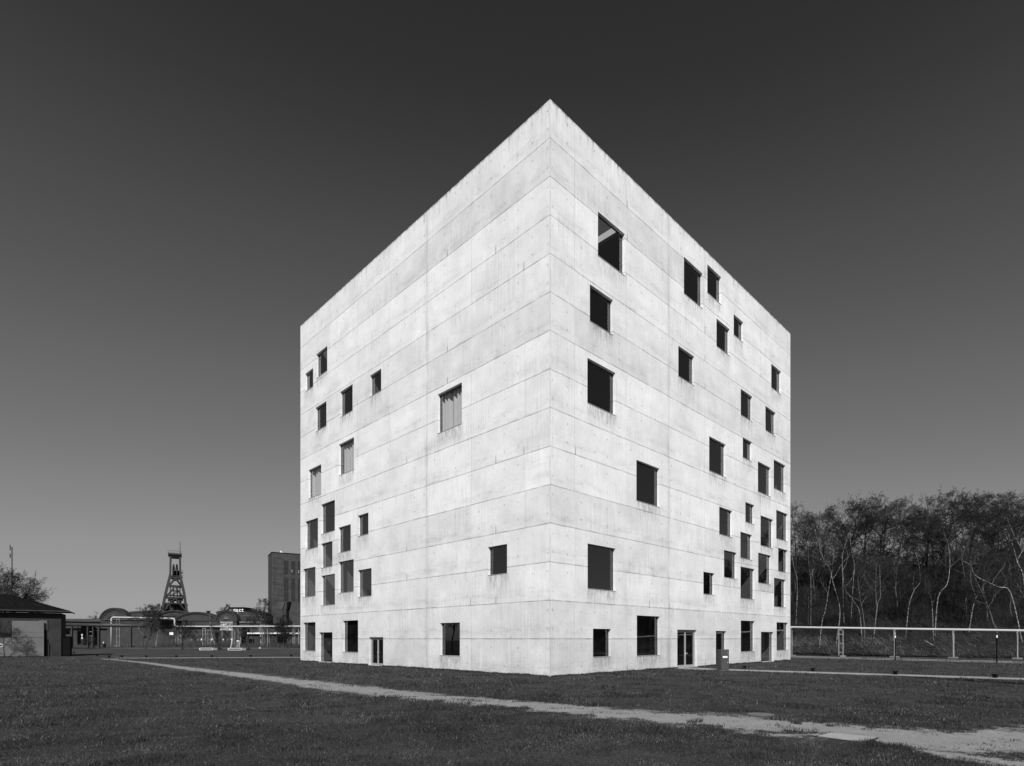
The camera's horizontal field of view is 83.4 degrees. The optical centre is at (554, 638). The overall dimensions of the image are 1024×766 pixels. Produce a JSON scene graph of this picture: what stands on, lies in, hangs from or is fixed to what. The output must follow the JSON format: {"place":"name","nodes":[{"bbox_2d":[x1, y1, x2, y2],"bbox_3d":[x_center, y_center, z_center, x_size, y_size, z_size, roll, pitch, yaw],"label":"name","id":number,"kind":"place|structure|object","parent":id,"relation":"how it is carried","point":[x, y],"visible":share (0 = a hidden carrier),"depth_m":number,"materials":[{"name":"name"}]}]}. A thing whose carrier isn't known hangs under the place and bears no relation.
{"place":"outdoors","nodes":[
{"label":"outdoors","id":0,"kind":"place"},
{"bbox_2d":[61,636,71,655],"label":"black shed","id":1,"kind":"structure","parent":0,"point":[66,645],"depth_m":73.88,"materials":[{"name":"metal"}]},
{"bbox_2d":[63,638,69,654],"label":"door","id":2,"kind":"structure","parent":1,"relation":"in","point":[66,641],"depth_m":73.86,"materials":[{"name":"black metal"}]},
{"bbox_2d":[184,657,299,657],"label":"footpath","id":3,"kind":"structure","parent":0,"point":[242,657],"depth_m":68.72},
{"bbox_2d":[0,645,1023,765],"bbox_3d":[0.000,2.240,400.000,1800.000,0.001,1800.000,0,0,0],"label":"ground","id":4,"kind":"structure","parent":0,"point":[137,651],"depth_m":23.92,"materials":[{"name":"plant"}]},
{"bbox_2d":[0,621,43,656],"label":"panel hoarding","id":5,"kind":"object","parent":4,"relation":"on","point":[13,647],"visible":1,"depth_m":71.65,"materials":[{"name":"grey metal"}]},
{"bbox_2d":[0,561,54,604],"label":"bare tree","id":6,"kind":"object","parent":4,"relation":"on","point":[28,593],"visible":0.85,"depth_m":114.33,"materials":[{"name":"grey plant"}]},
{"bbox_2d":[0,594,74,656],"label":"brick garage","id":7,"kind":"structure","parent":4,"relation":"on","point":[14,608],"depth_m":73.00,"materials":[{"name":"brick"}]},
{"bbox_2d":[66,619,100,644],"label":"long shed","id":8,"kind":"structure","parent":4,"relation":"on","point":[77,636],"depth_m":214.92,"materials":[{"name":"brick"}]},
{"bbox_2d":[66,621,145,647],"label":"pipe bridge","id":9,"kind":"structure","parent":4,"relation":"on","point":[88,629],"depth_m":142.10,"materials":[{"name":"grey metal"}]},
{"bbox_2d":[99,608,132,644],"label":"brick hall","id":10,"kind":"structure","parent":4,"relation":"on","point":[108,613],"depth_m":205.00,"materials":[{"name":"grey brick"}]},
{"bbox_2d":[103,619,180,644],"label":"brick wall block","id":11,"kind":"structure","parent":4,"relation":"on","point":[125,636],"depth_m":200.50,"materials":[{"name":"brick"}]},
{"bbox_2d":[130,604,161,646],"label":"bare tree","id":12,"kind":"object","parent":4,"relation":"on","point":[146,613],"visible":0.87,"depth_m":166.30,"materials":[{"name":"grey plant"}]},
{"bbox_2d":[140,616,158,649],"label":"bare tree","id":13,"kind":"object","parent":4,"relation":"on","point":[145,625],"visible":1,"depth_m":117.65,"materials":[{"name":"grey plant"}]},
{"bbox_2d":[149,604,165,643],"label":"birch tree","id":14,"kind":"object","parent":4,"relation":"on","point":[160,612],"visible":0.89,"depth_m":167.86,"materials":[{"name":"white plant"}]},
{"bbox_2d":[158,610,187,619],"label":"vaulted hall","id":15,"kind":"structure","parent":4,"relation":"on","point":[171,614],"depth_m":225.00,"materials":[{"name":"metal"}]},
{"bbox_2d":[161,550,187,610],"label":"winding tower","id":16,"kind":"structure","parent":4,"relation":"on","point":[176,575],"depth_m":337.65,"materials":[{"name":"metal"}]},
{"bbox_2d":[170,619,198,649],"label":"bare tree","id":17,"kind":"object","parent":4,"relation":"on","point":[180,627],"visible":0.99,"depth_m":116.17,"materials":[{"name":"black plant"}]},
{"bbox_2d":[172,611,216,625],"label":"vaulted hall","id":18,"kind":"structure","parent":4,"relation":"on","point":[199,618],"depth_m":212.00,"materials":[{"name":"brick"}]},
{"bbox_2d":[110,617,299,646],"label":"pipeline","id":19,"kind":"object","parent":4,"relation":"on","point":[205,631],"visible":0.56,"depth_m":170.78,"materials":[{"name":"metal"}]},
{"bbox_2d":[159,627,263,644],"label":"long workshop","id":20,"kind":"structure","parent":4,"relation":"on","point":[163,638],"depth_m":197.00,"materials":[{"name":"brick"}]},
{"bbox_2d":[220,622,232,640],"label":"picture board","id":21,"kind":"object","parent":4,"relation":"on","point":[226,624],"visible":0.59,"depth_m":185.90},
{"bbox_2d":[215,610,240,625],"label":"brick hall","id":22,"kind":"structure","parent":4,"relation":"on","point":[228,616],"depth_m":200.00,"materials":[{"name":"grey brick"}]},
{"bbox_2d":[159,641,299,646],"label":"shrubbery","id":23,"kind":"object","parent":4,"relation":"on","point":[190,644],"visible":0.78,"depth_m":154.40,"materials":[{"name":"black plant"}]},
{"bbox_2d":[235,627,246,644],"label":"slanting chute","id":24,"kind":"object","parent":4,"relation":"on","point":[240,638],"visible":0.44,"depth_m":181.98,"materials":[{"name":"metal"}]},
{"bbox_2d":[216,607,279,628],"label":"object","id":25,"kind":"structure","parent":4,"relation":"on","point":[242,612],"depth_m":228.00,"materials":[{"name":"brick"}]},
{"bbox_2d":[247,598,274,645],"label":"birch tree","id":26,"kind":"object","parent":4,"relation":"on","point":[263,610],"visible":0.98,"depth_m":169.10,"materials":[{"name":"white plant"}]},
{"bbox_2d":[247,629,299,645],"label":"workshop","id":27,"kind":"structure","parent":4,"relation":"on","point":[255,638],"depth_m":187.92,"materials":[{"name":"brick"}]},
{"bbox_2d":[271,611,293,647],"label":"bare tree","id":28,"kind":"object","parent":4,"relation":"on","point":[290,628],"visible":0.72,"depth_m":139.96,"materials":[{"name":"black plant"}]},
{"bbox_2d":[268,551,299,628],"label":"brick tower block","id":29,"kind":"structure","parent":4,"relation":"on","point":[283,577],"depth_m":303.80,"materials":[{"name":"brick"}]},
{"bbox_2d":[274,619,293,647],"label":"bare tree","id":30,"kind":"object","parent":4,"relation":"on","point":[287,635],"visible":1,"depth_m":137.09,"materials":[{"name":"black plant"}]},
{"bbox_2d":[276,602,291,628],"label":"conveyor pier","id":31,"kind":"structure","parent":4,"relation":"on","point":[281,605],"depth_m":261.90,"materials":[{"name":"black metal"}]},
{"bbox_2d":[300,99,789,675],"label":"concrete cube building","id":32,"kind":"structure","parent":4,"relation":"on","point":[544,427],"depth_m":41.87,"materials":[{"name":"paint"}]},
{"bbox_2d":[309,466,320,498],"bbox_3d":[-23.175,-15.289,55.976,2.854,2.855,0.590,0,0,44],"label":"window","id":33,"kind":"structure","parent":32,"relation":"in","point":[316,474],"depth_m":56.38,"materials":[{"name":"metal"}]},
{"bbox_2d":[339,439,353,475],"bbox_3d":[-18.458,-16.289,51.460,2.854,2.855,0.590,0,0,44],"label":"window","id":34,"kind":"structure","parent":32,"relation":"in","point":[348,448],"depth_m":51.92,"materials":[{"name":"metal"}]},
{"bbox_2d":[438,385,461,433],"bbox_3d":[-7.248,-16.289,40.727,2.854,2.855,0.590,0,0,44],"label":"window","id":35,"kind":"structure","parent":32,"relation":"in","point":[452,402],"depth_m":41.19,"materials":[{"name":"metal"}]},
{"bbox_2d":[440,623,459,655],"bbox_3d":[-7.332,0.036,40.603,2.344,2.345,0.295,0,0,44],"label":"window","id":36,"kind":"structure","parent":32,"relation":"in","point":[442,623],"depth_m":41.46,"materials":[{"name":"metal"}]},
{"bbox_2d":[587,360,615,415],"bbox_3d":[2.961,-16.289,37.215,0.295,2.855,2.854,0,0,44],"label":"window","id":37,"kind":"structure","parent":32,"relation":"in","point":[587,360],"depth_m":37.94,"materials":[{"name":"glass"}]},
{"bbox_2d":[598,216,624,275],"bbox_3d":[3.680,-26.070,37.966,0.295,2.855,2.854,0,0,44],"label":"window","id":38,"kind":"structure","parent":32,"relation":"in","point":[598,216],"depth_m":38.57,"materials":[{"name":"glass"}]},
{"bbox_2d":[685,631,693,665],"bbox_3d":[10.718,0.780,45.380,0.135,2.730,1.372,0,0,44],"label":"door","id":39,"kind":"structure","parent":32,"relation":"in","point":[685,631],"depth_m":45.35,"materials":[{"name":"metal"}]},
{"bbox_2d":[717,649,731,670],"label":"mailbox pillar","id":40,"kind":"structure","parent":4,"relation":"on","point":[723,659],"depth_m":40.32,"materials":[{"name":"grey metal"}]},
{"bbox_2d":[799,657,1010,662],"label":"kerb","id":41,"kind":"structure","parent":4,"relation":"on","point":[913,660],"depth_m":59.26,"materials":[{"name":"concrete"}]},
{"bbox_2d":[790,626,1023,658],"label":"pipeline","id":42,"kind":"object","parent":4,"relation":"on","point":[938,629],"visible":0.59,"depth_m":68.54,"materials":[{"name":"metal"}]},
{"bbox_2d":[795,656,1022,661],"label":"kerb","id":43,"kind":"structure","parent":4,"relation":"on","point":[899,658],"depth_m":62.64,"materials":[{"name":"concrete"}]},
{"bbox_2d":[0,0,1023,618],"label":"sky","id":44,"kind":"structure","parent":0,"point":[184,184],"materials":[{"name":"grey"}]},
{"bbox_2d":[300,659,791,676],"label":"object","id":45,"kind":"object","parent":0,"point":[524,674],"depth_m":40.21,"materials":[{"name":"grey concrete"}]},
{"bbox_2d":[106,659,1023,757],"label":"dirt path","id":46,"kind":"structure","parent":0,"point":[941,740],"depth_m":15.13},
{"bbox_2d":[743,712,777,716],"bbox_3d":[6.075,2.255,16.879,1.000,0.070,1.000,0,0,0],"label":"manhole cover","id":47,"kind":"object","parent":46,"relation":"on","point":[757,714],"visible":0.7,"depth_m":16.81,"materials":[{"name":"concrete"}]},
{"bbox_2d":[816,732,877,740],"bbox_3d":[6.613,2.252,12.989,0.939,0.076,1.111,0,0,-43],"label":"concrete cover","id":48,"kind":"object","parent":46,"relation":"on","point":[840,736],"visible":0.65,"depth_m":12.99,"materials":[{"name":"concrete"}]},
{"bbox_2d":[676,667,1023,679],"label":"gravel path","id":49,"kind":"structure","parent":0,"point":[860,673],"depth_m":36.94,"materials":[{"name":"grey gravel"}]},
{"bbox_2d":[790,563,1023,657],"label":"hill","id":50,"kind":"structure","parent":0,"point":[890,644],"depth_m":75.82,"materials":[{"name":"grass"},{"name":"plant"}]},
{"bbox_2d":[790,501,823,598],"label":"bare tree","id":51,"kind":"object","parent":50,"relation":"on","point":[797,515],"visible":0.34,"depth_m":92.28,"materials":[{"name":"grey plant"}]},
{"bbox_2d":[796,584,820,623],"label":"bare tree","id":52,"kind":"object","parent":50,"relation":"on","point":[805,592],"visible":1,"depth_m":83.27,"materials":[{"name":"grey plant"}]},
{"bbox_2d":[796,558,823,590],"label":"bare tree","id":53,"kind":"object","parent":50,"relation":"on","point":[808,570],"visible":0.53,"depth_m":91.49,"materials":[{"name":"grey plant"}]},
{"bbox_2d":[791,513,845,603],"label":"bare tree","id":54,"kind":"object","parent":50,"relation":"on","point":[798,535],"visible":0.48,"depth_m":90.33,"materials":[{"name":"grey plant"}]},
{"bbox_2d":[790,510,849,611],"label":"bare tree","id":55,"kind":"object","parent":50,"relation":"on","point":[826,530],"visible":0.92,"depth_m":85.02,"materials":[{"name":"black plant"}]},
{"bbox_2d":[801,521,850,639],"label":"birch tree","id":56,"kind":"object","parent":50,"relation":"on","point":[829,568],"visible":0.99,"depth_m":76.14,"materials":[{"name":"white plant"}]},
{"bbox_2d":[815,566,840,604],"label":"bare tree","id":57,"kind":"object","parent":50,"relation":"on","point":[826,573],"visible":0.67,"depth_m":88.27,"materials":[{"name":"grey plant"}]},
{"bbox_2d":[819,540,843,646],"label":"birch tree","id":58,"kind":"object","parent":50,"relation":"on","point":[831,562],"visible":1,"depth_m":76.36,"materials":[{"name":"white plant"}]},
{"bbox_2d":[829,519,858,617],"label":"birch tree","id":59,"kind":"object","parent":50,"relation":"on","point":[845,551],"visible":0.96,"depth_m":78.75,"materials":[{"name":"white plant"}]},
{"bbox_2d":[836,549,861,639],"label":"birch tree","id":60,"kind":"object","parent":50,"relation":"on","point":[843,581],"visible":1,"depth_m":75.30,"materials":[{"name":"white plant"}]},
{"bbox_2d":[829,551,869,608],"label":"bare tree","id":61,"kind":"object","parent":50,"relation":"on","point":[848,564],"visible":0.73,"depth_m":82.86,"materials":[{"name":"grey plant"}]},
{"bbox_2d":[822,493,879,588],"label":"bare tree","id":62,"kind":"object","parent":50,"relation":"on","point":[830,509],"visible":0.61,"depth_m":91.17,"materials":[{"name":"grey plant"}]},
{"bbox_2d":[813,498,889,598],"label":"bare tree","id":63,"kind":"object","parent":50,"relation":"on","point":[855,518],"visible":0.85,"depth_m":85.39,"materials":[{"name":"grey plant"}]},
{"bbox_2d":[840,591,869,629],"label":"bare tree","id":64,"kind":"object","parent":50,"relation":"on","point":[846,605],"visible":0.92,"depth_m":77.93,"materials":[{"name":"black plant"}]},
{"bbox_2d":[842,530,867,615],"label":"birch tree","id":65,"kind":"object","parent":50,"relation":"on","point":[852,556],"visible":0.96,"depth_m":80.31,"materials":[{"name":"white plant"}]},
{"bbox_2d":[833,567,882,637],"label":"bare tree","id":66,"kind":"object","parent":50,"relation":"on","point":[866,580],"visible":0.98,"depth_m":75.15,"materials":[{"name":"grey plant"}]},
{"bbox_2d":[830,506,894,600],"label":"bare tree","id":67,"kind":"object","parent":50,"relation":"on","point":[872,544],"visible":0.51,"depth_m":86.32,"materials":[{"name":"black plant"}]},
{"bbox_2d":[855,553,894,618],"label":"bare tree","id":68,"kind":"object","parent":50,"relation":"on","point":[883,569],"visible":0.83,"depth_m":80.03,"materials":[{"name":"grey plant"}]},
{"bbox_2d":[871,556,892,638],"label":"birch tree","id":69,"kind":"object","parent":50,"relation":"on","point":[880,595],"visible":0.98,"depth_m":75.33,"materials":[{"name":"white plant"}]},
{"bbox_2d":[850,491,915,583],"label":"bare tree","id":70,"kind":"object","parent":50,"relation":"on","point":[906,501],"visible":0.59,"depth_m":88.01,"materials":[{"name":"grey plant"}]},
{"bbox_2d":[854,498,925,596],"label":"bare tree","id":71,"kind":"object","parent":50,"relation":"on","point":[887,520],"visible":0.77,"depth_m":84.57,"materials":[{"name":"black plant"}]},
{"bbox_2d":[878,553,919,616],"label":"bare tree","id":72,"kind":"object","parent":50,"relation":"on","point":[896,572],"visible":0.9,"depth_m":79.13,"materials":[{"name":"grey plant"}]},
{"bbox_2d":[883,564,916,606],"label":"bare tree","id":73,"kind":"object","parent":50,"relation":"on","point":[885,582],"visible":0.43,"depth_m":81.63,"materials":[{"name":"black plant"}]},
{"bbox_2d":[871,495,929,585],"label":"bare tree","id":74,"kind":"object","parent":50,"relation":"on","point":[895,521],"visible":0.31,"depth_m":88.78,"materials":[{"name":"grey plant"}]},
{"bbox_2d":[790,548,1023,657],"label":"undergrowth","id":75,"kind":"object","parent":50,"relation":"on","point":[880,653],"visible":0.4,"depth_m":76.66,"materials":[{"name":"black plant"}]},
{"bbox_2d":[871,509,944,602],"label":"bare tree","id":76,"kind":"object","parent":50,"relation":"on","point":[907,525],"visible":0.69,"depth_m":83.62,"materials":[{"name":"black plant"}]},
{"bbox_2d":[905,589,923,619],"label":"bare tree","id":77,"kind":"object","parent":50,"relation":"on","point":[911,609],"visible":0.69,"depth_m":76.77,"materials":[{"name":"black plant"}]},
{"bbox_2d":[892,565,940,633],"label":"bare tree","id":78,"kind":"object","parent":50,"relation":"on","point":[912,580],"visible":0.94,"depth_m":74.59,"materials":[{"name":"black plant"}]},
{"bbox_2d":[901,541,935,636],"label":"birch tree","id":79,"kind":"object","parent":50,"relation":"on","point":[914,579],"visible":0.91,"depth_m":73.83,"materials":[{"name":"white plant"}]},
{"bbox_2d":[893,512,951,588],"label":"bare tree","id":80,"kind":"object","parent":50,"relation":"on","point":[923,535],"visible":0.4,"depth_m":83.74,"materials":[{"name":"grey plant"}]},
{"bbox_2d":[895,493,953,580],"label":"bare tree","id":81,"kind":"object","parent":50,"relation":"on","point":[940,501],"visible":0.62,"depth_m":84.80,"materials":[{"name":"grey plant"}]},
{"bbox_2d":[898,508,954,592],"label":"bare tree","id":82,"kind":"object","parent":50,"relation":"on","point":[926,562],"visible":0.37,"depth_m":83.69,"materials":[{"name":"black plant"}]},
{"bbox_2d":[924,576,944,638],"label":"birch tree","id":83,"kind":"object","parent":50,"relation":"on","point":[929,592],"visible":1,"depth_m":71.56,"materials":[{"name":"white plant"}]},
{"bbox_2d":[921,559,962,610],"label":"bare tree","id":84,"kind":"object","parent":50,"relation":"on","point":[941,575],"visible":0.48,"depth_m":79.00,"materials":[{"name":"black plant"}]},
{"bbox_2d":[914,485,984,569],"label":"bare tree","id":85,"kind":"object","parent":50,"relation":"on","point":[951,493],"visible":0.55,"depth_m":85.40,"materials":[{"name":"grey plant"}]},
{"bbox_2d":[934,518,964,636],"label":"birch tree","id":86,"kind":"object","parent":50,"relation":"on","point":[949,566],"visible":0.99,"depth_m":72.12,"materials":[{"name":"white plant"}]},
{"bbox_2d":[905,493,997,600],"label":"bare tree","id":87,"kind":"object","parent":50,"relation":"on","point":[954,504],"visible":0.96,"depth_m":79.29,"materials":[{"name":"black plant"}]},
{"bbox_2d":[928,565,976,619],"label":"bare tree","id":88,"kind":"object","parent":50,"relation":"on","point":[945,590],"visible":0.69,"depth_m":75.01,"materials":[{"name":"black plant"}]},
{"bbox_2d":[930,537,988,615],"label":"bare tree","id":89,"kind":"object","parent":50,"relation":"on","point":[967,553],"visible":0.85,"depth_m":74.52,"materials":[{"name":"grey plant"}]},
{"bbox_2d":[947,583,997,637],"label":"bare tree","id":90,"kind":"object","parent":50,"relation":"on","point":[961,607],"visible":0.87,"depth_m":71.21,"materials":[{"name":"black plant"}]},
{"bbox_2d":[935,488,1012,592],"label":"bare tree","id":91,"kind":"object","parent":50,"relation":"on","point":[975,494],"visible":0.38,"depth_m":81.90,"materials":[{"name":"black plant"}]},
{"bbox_2d":[960,553,996,637],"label":"birch tree","id":92,"kind":"object","parent":50,"relation":"on","point":[969,566],"visible":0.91,"depth_m":70.34,"materials":[{"name":"white plant"}]},
{"bbox_2d":[934,492,1023,598],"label":"bare tree","id":93,"kind":"object","parent":50,"relation":"on","point":[972,533],"visible":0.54,"depth_m":78.89,"materials":[{"name":"grey plant"}]},
{"bbox_2d":[954,538,1003,601],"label":"bare tree","id":94,"kind":"object","parent":50,"relation":"on","point":[986,551],"visible":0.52,"depth_m":75.88,"materials":[{"name":"grey plant"}]},
{"bbox_2d":[947,493,1018,585],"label":"bare tree","id":95,"kind":"object","parent":50,"relation":"on","point":[997,495],"visible":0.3,"depth_m":81.58,"materials":[{"name":"black plant"}]},
{"bbox_2d":[961,551,1007,621],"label":"bare tree","id":96,"kind":"object","parent":50,"relation":"on","point":[989,557],"visible":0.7,"depth_m":73.03,"materials":[{"name":"grey plant"}]},
{"bbox_2d":[954,545,1022,641],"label":"birch tree","id":97,"kind":"object","parent":50,"relation":"on","point":[965,557],"visible":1,"depth_m":67.14,"materials":[{"name":"white plant"}]},
{"bbox_2d":[958,558,1020,631],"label":"bare tree","id":98,"kind":"object","parent":50,"relation":"on","point":[988,576],"visible":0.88,"depth_m":70.42,"materials":[{"name":"grey plant"}]},
{"bbox_2d":[964,506,1023,602],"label":"bare tree","id":99,"kind":"object","parent":50,"relation":"on","point":[990,519],"visible":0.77,"depth_m":75.83,"materials":[{"name":"black plant"}]},
{"bbox_2d":[968,489,1023,588],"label":"bare tree","id":100,"kind":"object","parent":50,"relation":"on","point":[1002,497],"visible":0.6,"depth_m":79.44,"materials":[{"name":"grey plant"}]},
{"bbox_2d":[983,541,1023,587],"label":"bare tree","id":101,"kind":"object","parent":50,"relation":"on","point":[1004,551],"visible":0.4,"depth_m":77.28,"materials":[{"name":"grey plant"}]},
{"bbox_2d":[988,552,1023,614],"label":"bare tree","id":102,"kind":"object","parent":50,"relation":"on","point":[1007,563],"visible":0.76,"depth_m":73.22,"materials":[{"name":"grey plant"}]},
{"bbox_2d":[988,494,1023,589],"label":"bare tree","id":103,"kind":"object","parent":50,"relation":"on","point":[1015,504],"visible":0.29,"depth_m":80.79,"materials":[{"name":"grey plant"}]},
{"bbox_2d":[992,526,1023,585],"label":"birch tree","id":104,"kind":"object","parent":50,"relation":"on","point":[1012,547],"visible":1,"depth_m":67.68,"materials":[{"name":"white plant"}]},
{"bbox_2d":[994,500,1023,551],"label":"birch tree","id":105,"kind":"object","parent":50,"relation":"on","point":[1012,524],"visible":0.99,"depth_m":68.11,"materials":[{"name":"white plant"}]},
{"bbox_2d":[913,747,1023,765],"bbox_3d":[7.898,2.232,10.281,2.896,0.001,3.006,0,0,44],"label":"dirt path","id":106,"kind":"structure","parent":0,"point":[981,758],"depth_m":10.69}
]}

